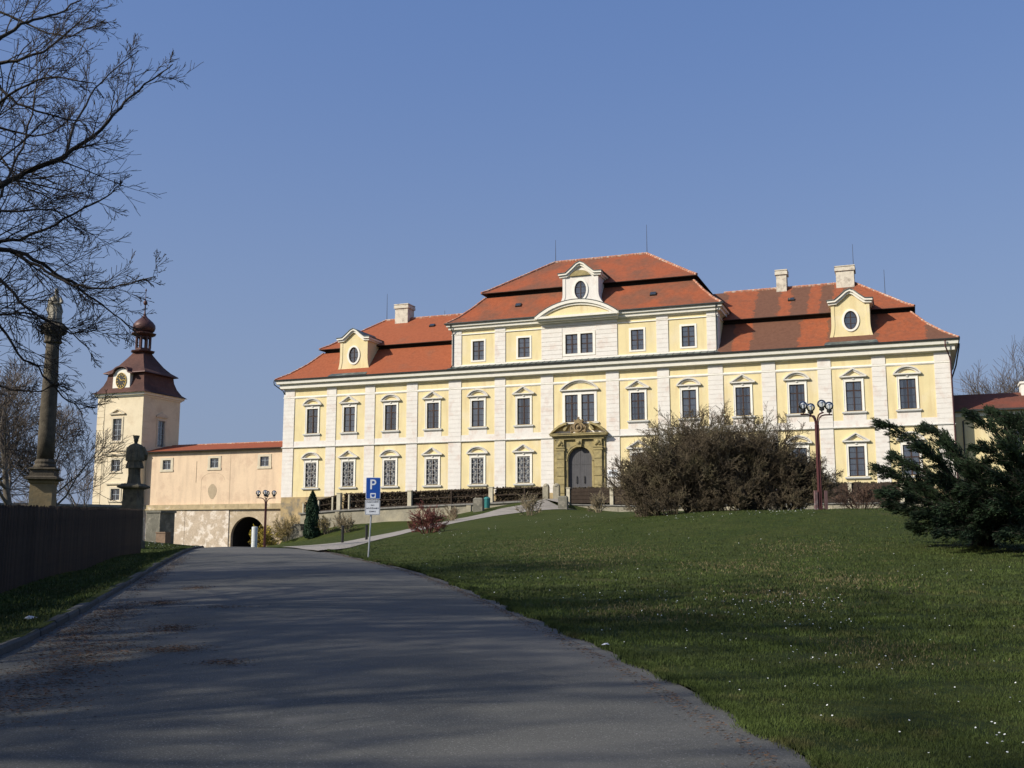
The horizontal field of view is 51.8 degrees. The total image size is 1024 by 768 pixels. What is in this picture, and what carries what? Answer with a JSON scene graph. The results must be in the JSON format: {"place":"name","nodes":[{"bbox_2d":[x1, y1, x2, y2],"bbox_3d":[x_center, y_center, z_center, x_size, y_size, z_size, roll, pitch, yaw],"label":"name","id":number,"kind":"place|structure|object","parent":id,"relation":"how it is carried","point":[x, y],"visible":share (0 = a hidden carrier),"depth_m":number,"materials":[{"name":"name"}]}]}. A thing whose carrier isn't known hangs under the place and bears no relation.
{"place":"outdoors","nodes":[
{"label":"outdoors","id":0,"kind":"place"},
{"bbox_2d":[0,541,203,642],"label":"grass verge","id":1,"kind":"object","parent":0,"point":[45,623],"depth_m":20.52,"materials":[{"name":"green plant"}]},
{"bbox_2d":[0,367,61,503],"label":"bare tree","id":2,"kind":"object","parent":1,"relation":"on","point":[22,451],"visible":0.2,"depth_m":62.61,"materials":[{"name":"brown plant"}]},
{"bbox_2d":[0,354,62,505],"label":"bare tree","id":3,"kind":"object","parent":1,"relation":"on","point":[5,465],"visible":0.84,"depth_m":58.28,"materials":[{"name":"brown plant"}]},
{"bbox_2d":[0,42,80,366],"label":"lime tree","id":4,"kind":"object","parent":1,"relation":"on","point":[13,105],"visible":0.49,"depth_m":24.30,"materials":[{"name":"brown plant"}]},
{"bbox_2d":[23,284,66,506],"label":"marian column","id":5,"kind":"structure","parent":1,"relation":"on","point":[43,478],"depth_m":49.94,"materials":[{"name":"stone"}]},
{"bbox_2d":[0,397,132,507],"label":"bare tree","id":6,"kind":"object","parent":1,"relation":"on","point":[62,420],"visible":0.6,"depth_m":64.16,"materials":[{"name":"brown plant"}]},
{"bbox_2d":[0,504,142,593],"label":"fence","id":7,"kind":"object","parent":1,"relation":"on","point":[37,542],"visible":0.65,"depth_m":29.42,"materials":[{"name":"brown wood"}]},
{"bbox_2d":[0,503,143,508],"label":"parapet wall","id":8,"kind":"structure","parent":1,"relation":"on","point":[102,506],"depth_m":88.94,"materials":[{"name":"stone"}]},
{"bbox_2d":[55,452,100,507],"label":"bare tree","id":9,"kind":"object","parent":1,"relation":"on","point":[87,483],"visible":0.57,"depth_m":69.10,"materials":[{"name":"brown plant"}]},
{"bbox_2d":[0,0,202,489],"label":"lime tree","id":10,"kind":"object","parent":1,"relation":"on","point":[16,178],"visible":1,"depth_m":15.50,"materials":[{"name":"brown plant"}]},
{"bbox_2d":[117,435,149,547],"bbox_3d":[-18.570,5.417,51.765,1.219,5.820,1.160,-1,-9,9],"label":"nepomuk statue","id":11,"kind":"object","parent":1,"relation":"on","point":[136,456],"visible":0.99,"depth_m":51.70,"materials":[{"name":"stone"}]},
{"bbox_2d":[92,289,185,504],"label":"clock tower","id":12,"kind":"structure","parent":1,"relation":"on","point":[145,407],"depth_m":132.82,"materials":[{"name":"paint"}]},
{"bbox_2d":[105,483,121,501],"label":"window","id":13,"kind":"structure","parent":12,"relation":"in","point":[118,490],"depth_m":130.95,"materials":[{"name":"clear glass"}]},
{"bbox_2d":[107,454,123,472],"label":"window","id":14,"kind":"structure","parent":12,"relation":"in","point":[117,463],"depth_m":131.48,"materials":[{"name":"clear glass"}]},
{"bbox_2d":[109,408,125,442],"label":"window","id":15,"kind":"structure","parent":12,"relation":"in","point":[120,419],"depth_m":132.25,"materials":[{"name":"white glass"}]},
{"bbox_2d":[156,412,168,446],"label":"window","id":16,"kind":"structure","parent":12,"relation":"in","point":[161,415],"depth_m":134.37,"materials":[{"name":"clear glass"}]},
{"bbox_2d":[145,510,176,543],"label":"stone pier","id":17,"kind":"structure","parent":1,"relation":"on","point":[159,521],"depth_m":103.32,"materials":[{"name":"grey stone"}]},
{"bbox_2d":[155,532,171,542],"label":"brick wall","id":18,"kind":"structure","parent":1,"relation":"on","point":[163,537],"depth_m":99.98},
{"bbox_2d":[143,441,282,547],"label":"gate wing","id":19,"kind":"structure","parent":1,"relation":"on","point":[207,492],"depth_m":126.84,"materials":[{"name":"beige paint"}]},
{"bbox_2d":[159,458,173,471],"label":"window","id":20,"kind":"structure","parent":19,"relation":"in","point":[169,461],"depth_m":129.95,"materials":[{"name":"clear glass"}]},
{"bbox_2d":[207,456,220,469],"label":"window","id":21,"kind":"structure","parent":19,"relation":"in","point":[216,459],"depth_m":127.53,"materials":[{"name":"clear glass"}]},
{"bbox_2d":[257,454,271,468],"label":"window","id":22,"kind":"structure","parent":19,"relation":"in","point":[267,458],"depth_m":125.03,"materials":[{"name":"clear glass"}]},
{"bbox_2d":[0,547,816,767],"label":"road","id":23,"kind":"structure","parent":0,"point":[362,664],"depth_m":9.44,"materials":[{"name":"grey asphalt"}]},
{"bbox_2d":[0,546,202,655],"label":"kerb","id":24,"kind":"structure","parent":23,"relation":"on","point":[18,642],"depth_m":15.96,"materials":[{"name":"concrete"}]},
{"bbox_2d":[0,552,789,767],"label":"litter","id":25,"kind":"object","parent":23,"relation":"on","point":[129,652],"visible":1,"depth_m":12.00,"materials":[{"name":"brown plant"}]},
{"bbox_2d":[0,0,1023,503],"label":"sky","id":26,"kind":"structure","parent":0,"point":[324,167],"materials":[{"name":"blue"}]},
{"bbox_2d":[408,569,820,766],"bbox_3d":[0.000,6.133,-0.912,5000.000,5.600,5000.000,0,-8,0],"label":"countryside","id":27,"kind":"structure","parent":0,"point":[687,688],"depth_m":64.67,"materials":[{"name":"green plant"}]},
{"bbox_2d":[265,499,1023,767],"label":"lawn","id":28,"kind":"structure","parent":0,"point":[544,518],"depth_m":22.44,"materials":[{"name":"green plant"}]},
{"bbox_2d":[251,527,257,546],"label":"white bollard","id":29,"kind":"object","parent":28,"relation":"on","point":[254,536],"visible":0.86,"depth_m":79.00,"materials":[{"name":"metal"}]},
{"bbox_2d":[256,490,276,546],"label":"street lamp","id":30,"kind":"object","parent":28,"relation":"on","point":[265,512],"visible":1,"depth_m":77.40,"materials":[{"name":"brown metal"}]},
{"bbox_2d":[249,525,284,546],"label":"shrub","id":31,"kind":"object","parent":28,"relation":"on","point":[269,540],"visible":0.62,"depth_m":96.55,"materials":[{"name":"yellow plant"}]},
{"bbox_2d":[271,513,299,540],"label":"shrub","id":32,"kind":"object","parent":28,"relation":"on","point":[283,530],"visible":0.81,"depth_m":110.56,"materials":[{"name":"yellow plant"}]},
{"bbox_2d":[283,524,303,548],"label":"stone outcrop","id":33,"kind":"object","parent":28,"relation":"on","point":[296,533],"visible":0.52,"depth_m":110.58,"materials":[{"name":"grey stone"}]},
{"bbox_2d":[302,490,320,538],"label":"cypress","id":34,"kind":"object","parent":28,"relation":"on","point":[311,529],"visible":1,"depth_m":107.69,"materials":[{"name":"green plant"}]},
{"bbox_2d":[317,515,337,533],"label":"shrub","id":35,"kind":"object","parent":28,"relation":"on","point":[324,524],"visible":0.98,"depth_m":107.81,"materials":[{"name":"brown plant"}]},
{"bbox_2d":[333,512,356,532],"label":"shrub","id":36,"kind":"object","parent":28,"relation":"on","point":[341,522],"visible":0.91,"depth_m":105.93,"materials":[{"name":"brown plant"}]},
{"bbox_2d":[365,477,380,556],"bbox_3d":[-4.854,4.741,36.694,0.523,2.978,0.101,1,-8,-3],"label":"parking sign","id":37,"kind":"object","parent":28,"relation":"on","point":[373,488],"visible":1,"depth_m":36.76,"materials":[{"name":"blue metal"}]},
{"bbox_2d":[299,500,530,552],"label":"retaining wall","id":38,"kind":"structure","parent":28,"relation":"on","point":[389,514],"depth_m":110.29,"materials":[{"name":"paint"}]},
{"bbox_2d":[305,495,342,510],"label":"hedge","id":39,"kind":"object","parent":38,"relation":"on","point":[328,506],"visible":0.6,"depth_m":113.52,"materials":[{"name":"brown plant"}]},
{"bbox_2d":[343,487,487,508],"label":"hedge","id":40,"kind":"object","parent":38,"relation":"on","point":[358,504],"visible":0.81,"depth_m":109.84,"materials":[{"name":"brown plant"}]},
{"bbox_2d":[302,487,542,512],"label":"rail fence","id":41,"kind":"object","parent":38,"relation":"on","point":[409,498],"visible":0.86,"depth_m":109.61,"materials":[{"name":"stone"}]},
{"bbox_2d":[495,486,542,501],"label":"hedge","id":42,"kind":"object","parent":38,"relation":"on","point":[516,490],"visible":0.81,"depth_m":106.09,"materials":[{"name":"brown plant"}]},
{"bbox_2d":[407,498,449,533],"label":"shrub","id":43,"kind":"object","parent":28,"relation":"on","point":[430,517],"visible":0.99,"depth_m":59.30,"materials":[{"name":"red plant"}]},
{"bbox_2d":[286,499,575,549],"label":"footpath","id":44,"kind":"structure","parent":28,"relation":"on","point":[548,505],"depth_m":74.24,"materials":[{"name":"grey concrete"}]},
{"bbox_2d":[341,525,343,542],"bbox_3d":[-9.535,8.507,59.395,0.180,1.080,0.171,0,-8,0],"label":"bollard","id":45,"kind":"object","parent":44,"relation":"on","point":[342,533],"visible":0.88,"depth_m":59.35,"materials":[{"name":"black metal"}]},
{"bbox_2d":[441,504,458,520],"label":"shrub","id":46,"kind":"object","parent":28,"relation":"on","point":[452,515],"visible":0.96,"depth_m":83.38,"materials":[{"name":"brown plant"}]},
{"bbox_2d":[473,498,483,511],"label":"stone block","id":47,"kind":"structure","parent":28,"relation":"on","point":[478,504],"depth_m":94.11,"materials":[{"name":"grey stone"}]},
{"bbox_2d":[484,497,489,507],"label":"litter bin","id":48,"kind":"object","parent":28,"relation":"on","point":[486,502],"visible":0.94,"depth_m":96.22,"materials":[{"name":"teal paint"}]},
{"bbox_2d":[514,492,544,515],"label":"shrub","id":49,"kind":"object","parent":28,"relation":"on","point":[528,504],"visible":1,"depth_m":83.27,"materials":[{"name":"brown plant"}]},
{"bbox_2d":[542,483,549,498],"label":"gate post","id":50,"kind":"object","parent":28,"relation":"on","point":[546,490],"visible":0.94,"depth_m":104.37,"materials":[{"name":"stone"}]},
{"bbox_2d":[553,483,559,498],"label":"gate post","id":51,"kind":"object","parent":28,"relation":"on","point":[556,490],"visible":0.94,"depth_m":103.96,"materials":[{"name":"stone"}]},
{"bbox_2d":[558,496,567,509],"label":"stone block","id":52,"kind":"structure","parent":28,"relation":"on","point":[562,502],"depth_m":96.15,"materials":[{"name":"grey stone"}]},
{"bbox_2d":[148,507,1023,752],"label":"daisies","id":53,"kind":"object","parent":28,"relation":"on","point":[790,645],"visible":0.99,"depth_m":15.27,"materials":[{"name":"white plant"}]},
{"bbox_2d":[586,491,608,512],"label":"shrub","id":54,"kind":"object","parent":28,"relation":"on","point":[599,504],"visible":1,"depth_m":89.33,"materials":[{"name":"brown plant"}]},
{"bbox_2d":[273,225,959,568],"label":"castle","id":55,"kind":"structure","parent":28,"relation":"on","point":[565,374],"depth_m":111.51,"materials":[{"name":"paint"}]},
{"bbox_2d":[301,452,320,489],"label":"window","id":56,"kind":"structure","parent":55,"relation":"in","point":[307,461],"depth_m":121.36,"materials":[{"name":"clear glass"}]},
{"bbox_2d":[302,398,321,440],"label":"window","id":57,"kind":"structure","parent":55,"relation":"in","point":[307,436],"depth_m":122.23,"materials":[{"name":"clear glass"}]},
{"bbox_2d":[338,450,357,488],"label":"window","id":58,"kind":"structure","parent":55,"relation":"in","point":[344,460],"depth_m":119.69,"materials":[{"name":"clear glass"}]},
{"bbox_2d":[339,395,358,439],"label":"window","id":59,"kind":"structure","parent":55,"relation":"in","point":[349,419],"depth_m":120.54,"materials":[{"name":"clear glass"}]},
{"bbox_2d":[347,345,359,364],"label":"window","id":60,"kind":"structure","parent":55,"relation":"in","point":[355,351],"depth_m":122.37,"materials":[{"name":"clear glass"}]},
{"bbox_2d":[379,449,399,487],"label":"window","id":61,"kind":"structure","parent":55,"relation":"in","point":[392,458],"depth_m":117.82,"materials":[{"name":"paint"}]},
{"bbox_2d":[380,394,400,437],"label":"window","id":62,"kind":"structure","parent":55,"relation":"in","point":[391,433],"depth_m":118.64,"materials":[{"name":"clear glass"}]},
{"bbox_2d":[421,447,442,487],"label":"window","id":63,"kind":"structure","parent":55,"relation":"in","point":[433,457],"depth_m":115.98,"materials":[{"name":"paint"}]},
{"bbox_2d":[422,391,443,436],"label":"window","id":64,"kind":"structure","parent":55,"relation":"in","point":[428,431],"depth_m":116.86,"materials":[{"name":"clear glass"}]},
{"bbox_2d":[466,446,487,486],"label":"window","id":65,"kind":"structure","parent":55,"relation":"in","point":[478,472],"depth_m":114.04,"materials":[{"name":"paint"}]},
{"bbox_2d":[466,389,488,434],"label":"window","id":66,"kind":"structure","parent":55,"relation":"in","point":[477,408],"depth_m":114.99,"materials":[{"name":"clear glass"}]},
{"bbox_2d":[471,339,485,361],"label":"window","id":67,"kind":"structure","parent":55,"relation":"in","point":[478,348],"depth_m":116.06,"materials":[{"name":"clear glass"}]},
{"bbox_2d":[512,444,534,485],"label":"window","id":68,"kind":"structure","parent":55,"relation":"in","point":[523,454],"depth_m":112.22,"materials":[{"name":"paint"}]},
{"bbox_2d":[512,386,534,432],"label":"window","id":69,"kind":"structure","parent":55,"relation":"in","point":[520,428],"depth_m":113.07,"materials":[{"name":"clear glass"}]},
{"bbox_2d":[516,335,531,358],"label":"window","id":70,"kind":"structure","parent":55,"relation":"in","point":[525,343],"depth_m":114.18,"materials":[{"name":"clear glass"}]},
{"bbox_2d":[565,395,577,421],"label":"window","id":71,"kind":"structure","parent":55,"relation":"in","point":[572,403],"depth_m":111.37,"materials":[{"name":"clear glass"}]},
{"bbox_2d":[566,334,577,353],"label":"window","id":72,"kind":"structure","parent":55,"relation":"in","point":[571,340],"depth_m":112.32,"materials":[{"name":"clear glass"}]},
{"bbox_2d":[569,447,580,488],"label":"door","id":73,"kind":"structure","parent":55,"relation":"in","point":[575,456],"depth_m":110.31,"materials":[{"name":"grey wood"}]},
{"bbox_2d":[573,279,587,298],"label":"window","id":74,"kind":"structure","parent":55,"relation":"in","point":[580,289],"depth_m":113.62,"materials":[{"name":"clear glass"}]},
{"bbox_2d":[581,447,591,487],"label":"door","id":75,"kind":"structure","parent":55,"relation":"in","point":[586,458],"depth_m":109.88,"materials":[{"name":"grey wood"}]},
{"bbox_2d":[581,333,592,352],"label":"window","id":76,"kind":"structure","parent":55,"relation":"in","point":[586,339],"depth_m":111.75,"materials":[{"name":"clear glass"}]},
{"bbox_2d":[582,394,593,421],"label":"window","id":77,"kind":"structure","parent":55,"relation":"in","point":[587,399],"depth_m":110.75,"materials":[{"name":"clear glass"}]},
{"bbox_2d":[626,440,647,462],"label":"window","id":78,"kind":"structure","parent":55,"relation":"in","point":[628,448],"depth_m":108.02,"materials":[{"name":"paint"}]},
{"bbox_2d":[625,380,649,428],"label":"window","id":79,"kind":"structure","parent":55,"relation":"in","point":[637,423],"depth_m":108.66,"materials":[{"name":"white paint"}]},
{"bbox_2d":[629,327,645,351],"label":"window","id":80,"kind":"structure","parent":55,"relation":"in","point":[637,341],"depth_m":109.80,"materials":[{"name":"clear glass"}]},
{"bbox_2d":[679,323,696,348],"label":"window","id":81,"kind":"structure","parent":55,"relation":"in","point":[688,333],"depth_m":107.92,"materials":[{"name":"clear glass"}]},
{"bbox_2d":[676,377,700,426],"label":"window","id":82,"kind":"structure","parent":55,"relation":"in","point":[688,395],"depth_m":106.95,"materials":[{"name":"white paint"}]},
{"bbox_2d":[729,374,754,424],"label":"window","id":83,"kind":"structure","parent":55,"relation":"in","point":[743,384],"depth_m":105.01,"materials":[{"name":"white paint"}]},
{"bbox_2d":[783,372,809,422],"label":"window","id":84,"kind":"structure","parent":55,"relation":"in","point":[801,418],"depth_m":103.13,"materials":[{"name":"white paint"}]},
{"bbox_2d":[786,435,811,461],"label":"window","id":85,"kind":"structure","parent":55,"relation":"in","point":[805,447],"depth_m":102.20,"materials":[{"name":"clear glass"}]},
{"bbox_2d":[842,309,858,331],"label":"window","id":86,"kind":"structure","parent":55,"relation":"in","point":[850,322],"depth_m":103.13,"materials":[{"name":"clear glass"}]},
{"bbox_2d":[839,368,866,420],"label":"window","id":87,"kind":"structure","parent":55,"relation":"in","point":[853,392],"depth_m":101.25,"materials":[{"name":"white paint"}]},
{"bbox_2d":[842,432,869,478],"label":"window","id":88,"kind":"structure","parent":55,"relation":"in","point":[856,456],"depth_m":100.42,"materials":[{"name":"clear glass"}]},
{"bbox_2d":[893,365,921,418],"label":"window","id":89,"kind":"structure","parent":55,"relation":"in","point":[908,412],"depth_m":99.51,"materials":[{"name":"white paint"}]},
{"bbox_2d":[896,431,924,477],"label":"window","id":90,"kind":"structure","parent":55,"relation":"in","point":[903,450],"depth_m":98.76,"materials":[{"name":"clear glass"}]},
{"bbox_2d":[599,438,693,516],"bbox_3d":[6.900,4.960,54.677,4.552,4.401,5.638,6,-10,-36],"label":"shrub","id":91,"kind":"object","parent":28,"relation":"on","point":[638,486],"visible":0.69,"depth_m":53.88,"materials":[{"name":"plant"}]},
{"bbox_2d":[633,483,708,516],"bbox_3d":[7.893,5.747,52.706,3.783,1.856,3.557,0,-8,0],"label":"shrub","id":92,"kind":"object","parent":28,"relation":"on","point":[673,505],"visible":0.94,"depth_m":52.06,"materials":[{"name":"brown plant"}]},
{"bbox_2d":[615,401,774,512],"bbox_3d":[9.282,3.843,54.269,7.969,6.314,6.827,0,-8,0],"label":"shrub","id":93,"kind":"object","parent":28,"relation":"on","point":[693,466],"visible":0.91,"depth_m":52.82,"materials":[{"name":"plant"}]},
{"bbox_2d":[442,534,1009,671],"bbox_3d":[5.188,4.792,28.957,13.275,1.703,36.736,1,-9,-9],"label":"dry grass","id":94,"kind":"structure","parent":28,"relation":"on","point":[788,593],"depth_m":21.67,"materials":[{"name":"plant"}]},
{"bbox_2d":[686,476,771,512],"bbox_3d":[10.773,5.822,52.823,4.454,2.433,4.026,0,-8,0],"label":"shrub","id":95,"kind":"object","parent":28,"relation":"on","point":[738,494],"visible":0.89,"depth_m":51.89,"materials":[{"name":"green plant"}]},
{"bbox_2d":[571,501,931,511],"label":"stone wall","id":96,"kind":"structure","parent":28,"relation":"on","point":[616,508],"depth_m":100.83,"materials":[{"name":"grey stone"}]},
{"bbox_2d":[566,482,904,504],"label":"board fence","id":97,"kind":"object","parent":96,"relation":"on","point":[578,493],"visible":0.27,"depth_m":102.05,"materials":[{"name":"wood"}]},
{"bbox_2d":[572,481,933,504],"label":"hedge","id":98,"kind":"object","parent":28,"relation":"on","point":[923,497],"visible":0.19,"depth_m":102.18,"materials":[{"name":"brown plant"}]},
{"bbox_2d":[689,403,832,511],"bbox_3d":[12.424,3.961,54.610,7.428,5.948,5.990,0,-8,0],"label":"shrub","id":99,"kind":"object","parent":28,"relation":"on","point":[766,450],"visible":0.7,"depth_m":53.20,"materials":[{"name":"brown plant"}]},
{"bbox_2d":[743,480,813,510],"bbox_3d":[13.261,5.801,52.829,3.969,1.971,4.412,0,-8,0],"label":"shrub","id":100,"kind":"object","parent":28,"relation":"on","point":[776,501],"visible":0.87,"depth_m":51.94,"materials":[{"name":"brown plant"}]},
{"bbox_2d":[757,447,843,509],"bbox_3d":[14.586,4.994,53.834,4.529,3.624,4.339,-6,-10,36],"label":"shrub","id":101,"kind":"object","parent":28,"relation":"on","point":[811,485],"visible":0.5,"depth_m":52.94,"materials":[{"name":"brown plant"}]},
{"bbox_2d":[798,400,833,509],"bbox_3d":[12.776,3.064,44.028,1.172,4.717,1.172,-7,-11,38],"label":"street lamp","id":102,"kind":"object","parent":28,"relation":"on","point":[818,503],"visible":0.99,"depth_m":43.94,"materials":[{"name":"red brown paint"},{"name":"black metal"},{"name":"glass"}]},
{"bbox_2d":[830,479,886,509],"bbox_3d":[19.112,6.213,57.654,3.147,1.909,3.521,0,-8,0],"label":"shrub","id":103,"kind":"object","parent":28,"relation":"on","point":[867,494],"visible":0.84,"depth_m":57.35,"materials":[{"name":"brown plant"}]},
{"bbox_2d":[867,417,1021,546],"bbox_3d":[12.506,2.736,30.116,4.316,3.847,4.156,7,-11,-41],"label":"juniper","id":104,"kind":"object","parent":28,"relation":"on","point":[942,514],"visible":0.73,"depth_m":30.25,"materials":[{"name":"green plant"}]},
{"bbox_2d":[952,402,1023,547],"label":"juniper","id":105,"kind":"object","parent":28,"relation":"on","point":[1009,481],"visible":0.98,"depth_m":28.88,"materials":[{"name":"green plant"}]},
{"bbox_2d":[954,381,1023,485],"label":"annex building","id":106,"kind":"structure","parent":28,"relation":"on","point":[966,435],"depth_m":98.84,"materials":[{"name":"paint"}]},
{"bbox_2d":[954,335,1023,393],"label":"tree","id":107,"kind":"object","parent":28,"relation":"on","point":[1008,368],"visible":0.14,"depth_m":185.82,"materials":[{"name":"brown plant"}]},
{"bbox_2d":[956,363,1022,394],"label":"tree","id":108,"kind":"object","parent":28,"relation":"on","point":[978,381],"visible":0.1,"depth_m":176.85,"materials":[{"name":"brown plant"}]},
{"bbox_2d":[955,359,1023,394],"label":"tree","id":109,"kind":"object","parent":28,"relation":"on","point":[1011,388],"visible":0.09,"depth_m":175.51,"materials":[{"name":"brown plant"}]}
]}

